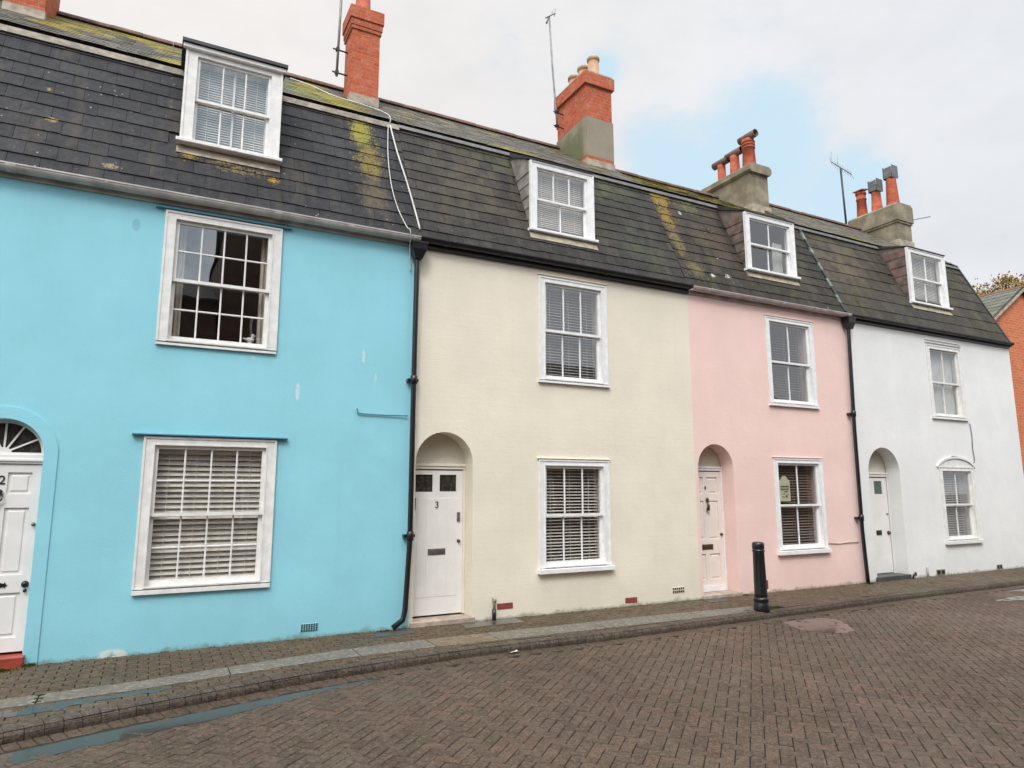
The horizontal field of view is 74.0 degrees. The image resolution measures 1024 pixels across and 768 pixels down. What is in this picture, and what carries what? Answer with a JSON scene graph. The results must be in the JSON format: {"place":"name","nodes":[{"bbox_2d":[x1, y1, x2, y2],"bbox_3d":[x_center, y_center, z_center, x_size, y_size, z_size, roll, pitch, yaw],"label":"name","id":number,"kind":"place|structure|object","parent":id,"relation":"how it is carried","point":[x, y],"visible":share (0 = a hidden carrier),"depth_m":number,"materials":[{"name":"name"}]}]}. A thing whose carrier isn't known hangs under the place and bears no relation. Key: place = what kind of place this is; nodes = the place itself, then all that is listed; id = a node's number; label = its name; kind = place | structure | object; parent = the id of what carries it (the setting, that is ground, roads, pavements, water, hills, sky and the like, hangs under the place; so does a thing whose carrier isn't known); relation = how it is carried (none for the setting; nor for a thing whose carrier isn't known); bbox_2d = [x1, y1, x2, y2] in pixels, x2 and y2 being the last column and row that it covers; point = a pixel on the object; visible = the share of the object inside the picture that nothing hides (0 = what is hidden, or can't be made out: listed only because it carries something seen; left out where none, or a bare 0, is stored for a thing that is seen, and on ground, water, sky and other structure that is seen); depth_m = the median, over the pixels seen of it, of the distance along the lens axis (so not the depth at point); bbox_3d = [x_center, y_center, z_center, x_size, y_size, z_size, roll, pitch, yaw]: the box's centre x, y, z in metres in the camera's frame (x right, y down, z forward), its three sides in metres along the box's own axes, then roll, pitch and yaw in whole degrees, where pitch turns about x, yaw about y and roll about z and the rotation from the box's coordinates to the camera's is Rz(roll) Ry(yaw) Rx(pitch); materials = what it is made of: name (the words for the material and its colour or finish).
{"place":"outdoors","nodes":[
{"label":"outdoors","id":0,"kind":"place"},
{"bbox_2d":[0,585,1023,767],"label":"road","id":1,"kind":"structure","parent":0,"point":[932,682],"depth_m":5.88,"materials":[{"name":"brick"}]},
{"bbox_2d":[0,676,386,766],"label":"puddle","id":2,"kind":"object","parent":1,"relation":"on","point":[103,736],"visible":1,"depth_m":5.39,"materials":[{"name":"liquid"}]},
{"bbox_2d":[2,603,848,744],"bbox_3d":[4.598,3.436,10.112,36.092,0.088,1.497,5,-11,-31],"label":"kerb bedding","id":3,"kind":"object","parent":1,"relation":"on","point":[230,698],"visible":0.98,"depth_m":5.98,"materials":[{"name":"grey concrete"}]},
{"bbox_2d":[0,578,1023,745],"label":"kerb","id":4,"kind":"structure","parent":1,"relation":"on","point":[16,735],"depth_m":7.27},
{"bbox_2d":[752,542,769,611],"bbox_3d":[3.725,2.885,10.217,0.230,1.005,0.230,5,-10,-27],"label":"bollard","id":5,"kind":"object","parent":4,"relation":"on","point":[761,601],"visible":1,"depth_m":10.15,"materials":[{"name":"black metal"}]},
{"bbox_2d":[784,618,854,632],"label":"puddle","id":6,"kind":"object","parent":1,"relation":"on","point":[816,625],"visible":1,"depth_m":9.48,"materials":[{"name":"liquid"}]},
{"bbox_2d":[855,606,883,610],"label":"puddle","id":7,"kind":"object","parent":1,"relation":"on","point":[868,608],"visible":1,"depth_m":10.76,"materials":[{"name":"liquid"}]},
{"bbox_2d":[996,596,1023,600],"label":"puddle","id":8,"kind":"object","parent":1,"relation":"on","point":[1013,598],"visible":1,"depth_m":11.82,"materials":[{"name":"liquid"}]},
{"bbox_2d":[998,588,1023,590],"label":"puddle","id":9,"kind":"object","parent":1,"relation":"on","point":[1019,589],"visible":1,"depth_m":12.77,"materials":[{"name":"liquid"}]},
{"bbox_2d":[0,568,1023,732],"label":"pavement","id":10,"kind":"structure","parent":0,"point":[47,678],"depth_m":7.61,"materials":[{"name":"brick"}]},
{"bbox_2d":[0,688,170,717],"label":"puddle","id":11,"kind":"object","parent":10,"relation":"on","point":[37,709],"visible":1,"depth_m":5.74,"materials":[{"name":"liquid"}]},
{"bbox_2d":[0,606,775,708],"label":"stone strip","id":12,"kind":"object","parent":10,"relation":"on","point":[265,665],"visible":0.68,"depth_m":7.54,"materials":[{"name":"stone"}]},
{"bbox_2d":[374,630,414,637],"bbox_3d":[-1.464,3.123,8.471,0.520,0.022,0.170,5,-10,-27],"label":"inspection cover","id":13,"kind":"object","parent":10,"relation":"on","point":[394,633],"visible":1,"depth_m":8.48,"materials":[{"name":"grey metal"}]},
{"bbox_2d":[458,618,523,627],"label":"paving slab","id":14,"kind":"structure","parent":10,"relation":"on","point":[497,622],"depth_m":9.17,"materials":[{"name":"stone"}]},
{"bbox_2d":[0,567,1022,723],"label":"weeds","id":15,"kind":"object","parent":10,"relation":"on","point":[33,663],"visible":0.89,"depth_m":7.85,"materials":[{"name":"green plant"}]},
{"bbox_2d":[704,598,729,602],"bbox_3d":[3.309,3.514,11.010,0.420,0.023,0.230,5,-10,-27],"label":"inspection cover","id":16,"kind":"object","parent":10,"relation":"on","point":[715,600],"visible":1,"depth_m":10.99,"materials":[{"name":"grey metal"}]},
{"bbox_2d":[59,0,1023,293],"label":"sky","id":17,"kind":"structure","parent":0,"point":[931,90],"materials":[{"name":"white"}]},
{"label":"ground","id":18,"kind":"structure","parent":0,"visible":0},
{"bbox_2d":[0,0,27,53],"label":"terraced house","id":19,"kind":"structure","parent":18,"relation":"on","point":[6,16],"depth_m":8.64,"materials":[{"name":"paint"}]},
{"bbox_2d":[0,0,421,668],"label":"terraced house","id":20,"kind":"structure","parent":18,"relation":"on","point":[184,464],"depth_m":8.29,"materials":[{"name":"paint"}]},
{"bbox_2d":[0,464,41,652],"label":"door","id":21,"kind":"structure","parent":20,"relation":"in","point":[19,483],"depth_m":7.14,"materials":[{"name":"white paint"}]},
{"bbox_2d":[131,436,276,595],"bbox_3d":[-3.583,1.520,8.003,1.448,1.749,0.234,5,-10,-27],"label":"window","id":22,"kind":"structure","parent":20,"relation":"in","point":[147,582],"depth_m":8.02,"materials":[{"name":"white paint"}]},
{"bbox_2d":[155,209,282,353],"bbox_3d":[-3.610,-1.220,8.445,1.348,1.649,0.252,5,-10,-27],"label":"window","id":23,"kind":"structure","parent":20,"relation":"in","point":[172,280],"depth_m":8.38,"materials":[{"name":"white paint"}]},
{"bbox_2d":[242,334,255,342],"bbox_3d":[-3.307,-0.568,8.556,0.165,0.129,0.056,5,-10,-27],"label":"ornament","id":24,"kind":"object","parent":20,"relation":"in","point":[249,340],"visible":0.94,"depth_m":8.54,"materials":[{"name":"white ceramic"}]},
{"bbox_2d":[332,0,347,76],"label":"television aerial","id":25,"kind":"object","parent":20,"relation":"attached to","point":[337,49],"visible":0.94,"depth_m":12.01,"materials":[{"name":"black metal"}]},
{"bbox_2d":[290,78,390,123],"bbox_3d":[-2.857,-4.678,11.180,2.011,1.253,0.056,-4,-10,21],"label":"cable","id":26,"kind":"object","parent":20,"relation":"attached to","point":[343,98],"visible":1,"depth_m":11.12,"materials":[{"name":"grey plastic"}]},
{"bbox_2d":[356,408,407,415],"bbox_3d":[-1.728,0.380,9.057,0.698,0.080,0.023,4,-10,-26],"label":"cable","id":27,"kind":"object","parent":20,"relation":"attached to","point":[379,414],"visible":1,"depth_m":9.04,"materials":[{"name":"plastic"}]},
{"bbox_2d":[387,124,410,270],"bbox_3d":[-1.711,-2.855,10.018,0.173,2.674,1.116,6,-11,-33],"label":"cable","id":28,"kind":"object","parent":20,"relation":"attached to","point":[395,200],"visible":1,"depth_m":9.80,"materials":[{"name":"grey plastic"}]},
{"bbox_2d":[389,125,420,229],"bbox_3d":[-1.613,-3.147,10.225,0.048,2.037,0.973,7,-12,-39],"label":"cable","id":29,"kind":"object","parent":20,"relation":"attached to","point":[405,178],"visible":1,"depth_m":10.19,"materials":[{"name":"white plastic"}]},
{"bbox_2d":[378,55,700,629],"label":"terraced house","id":30,"kind":"structure","parent":18,"relation":"on","point":[551,461],"depth_m":10.57,"materials":[{"name":"beige paint"}]},
{"bbox_2d":[413,470,462,616],"bbox_3d":[-1.047,2.190,9.461,0.771,1.960,0.095,5,-10,-27],"label":"door","id":31,"kind":"structure","parent":30,"relation":"in","point":[437,573],"depth_m":9.47,"materials":[{"name":"white paint"}]},
{"bbox_2d":[545,9,563,129],"bbox_3d":[0.931,-6.865,14.774,0.448,2.832,0.093,5,-10,-27],"label":"television aerial","id":32,"kind":"object","parent":30,"relation":"attached to","point":[556,112],"visible":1,"depth_m":14.73,"materials":[{"name":"black metal"}]},
{"bbox_2d":[538,275,610,387],"bbox_3d":[0.937,-0.799,10.767,1.305,1.674,0.236,5,-10,-27],"label":"window","id":33,"kind":"structure","parent":30,"relation":"in","point":[544,282],"depth_m":10.81,"materials":[{"name":"white paint"}]},
{"bbox_2d":[538,459,615,574],"bbox_3d":[0.928,1.985,10.301,1.325,1.649,0.266,5,-10,-27],"label":"window","id":34,"kind":"structure","parent":30,"relation":"in","point":[604,515],"depth_m":10.35,"materials":[{"name":"white paint"}]},
{"bbox_2d":[615,129,869,598],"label":"terraced house","id":35,"kind":"structure","parent":18,"relation":"on","point":[771,321],"depth_m":12.79,"materials":[{"name":"paint"}]},
{"bbox_2d":[698,472,726,591],"bbox_3d":[3.382,2.541,11.770,0.726,2.030,0.110,5,-10,-27],"label":"door","id":36,"kind":"structure","parent":35,"relation":"in","point":[709,482],"depth_m":11.83,"materials":[{"name":"white paint"}]},
{"bbox_2d":[779,476,790,500],"bbox_3d":[5.024,1.927,12.521,0.280,0.460,0.010,5,-10,-27],"label":"window sign","id":37,"kind":"object","parent":35,"relation":"attached to","point":[784,484],"visible":1,"depth_m":12.52,"materials":[{"name":"beige paper"}]},
{"bbox_2d":[764,316,819,408],"bbox_3d":[5.287,-0.390,13.008,1.335,1.699,0.240,5,-10,-27],"label":"window","id":38,"kind":"structure","parent":35,"relation":"in","point":[807,328],"depth_m":13.09,"materials":[{"name":"white paint"}]},
{"bbox_2d":[773,458,831,554],"bbox_3d":[5.295,2.250,12.580,1.360,1.719,0.260,5,-10,-27],"label":"window","id":39,"kind":"structure","parent":35,"relation":"in","point":[817,465],"depth_m":12.68,"materials":[{"name":"white paint"}]},
{"bbox_2d":[765,164,1023,581],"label":"terraced house","id":40,"kind":"structure","parent":18,"relation":"on","point":[931,343],"depth_m":15.13,"materials":[{"name":"paint"}]},
{"bbox_2d":[829,158,853,223],"bbox_3d":[9.688,-5.484,19.849,0.910,2.592,0.109,5,-10,-27],"label":"television aerial","id":41,"kind":"object","parent":40,"relation":"attached to","point":[843,197],"visible":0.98,"depth_m":19.85,"materials":[{"name":"black metal"}]},
{"bbox_2d":[869,478,892,573],"bbox_3d":[7.445,2.876,13.881,0.887,1.920,0.096,5,-10,-27],"label":"door","id":42,"kind":"structure","parent":40,"relation":"in","point":[880,516],"depth_m":13.95,"materials":[{"name":"white paint"}]},
{"bbox_2d":[925,344,969,420],"bbox_3d":[9.700,-0.017,15.285,1.335,1.664,0.226,5,-10,-27],"label":"window","id":43,"kind":"structure","parent":40,"relation":"in","point":[941,384],"depth_m":15.41,"materials":[{"name":"white paint"}]},
{"bbox_2d":[938,466,984,544],"bbox_3d":[9.737,2.642,14.875,1.350,1.644,0.258,5,-10,-27],"label":"window","id":44,"kind":"structure","parent":40,"relation":"in","point":[972,504],"depth_m":15.00,"materials":[{"name":"white paint"}]},
{"bbox_2d":[969,423,974,462],"bbox_3d":[10.397,1.337,15.350,0.044,0.894,0.016,5,-10,-27],"label":"cable","id":45,"kind":"object","parent":40,"relation":"attached to","point":[972,443],"visible":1,"depth_m":15.34,"materials":[{"name":"white plastic"}]},
{"bbox_2d":[972,271,1023,295],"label":"tree","id":46,"kind":"object","parent":18,"relation":"on","point":[1011,280],"depth_m":35.37,"materials":[{"name":"green plant"}]},
{"bbox_2d":[979,285,1023,473],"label":"brick house","id":47,"kind":"structure","parent":18,"relation":"on","point":[1005,307],"depth_m":18.54,"materials":[{"name":"orange brick"}]}
]}

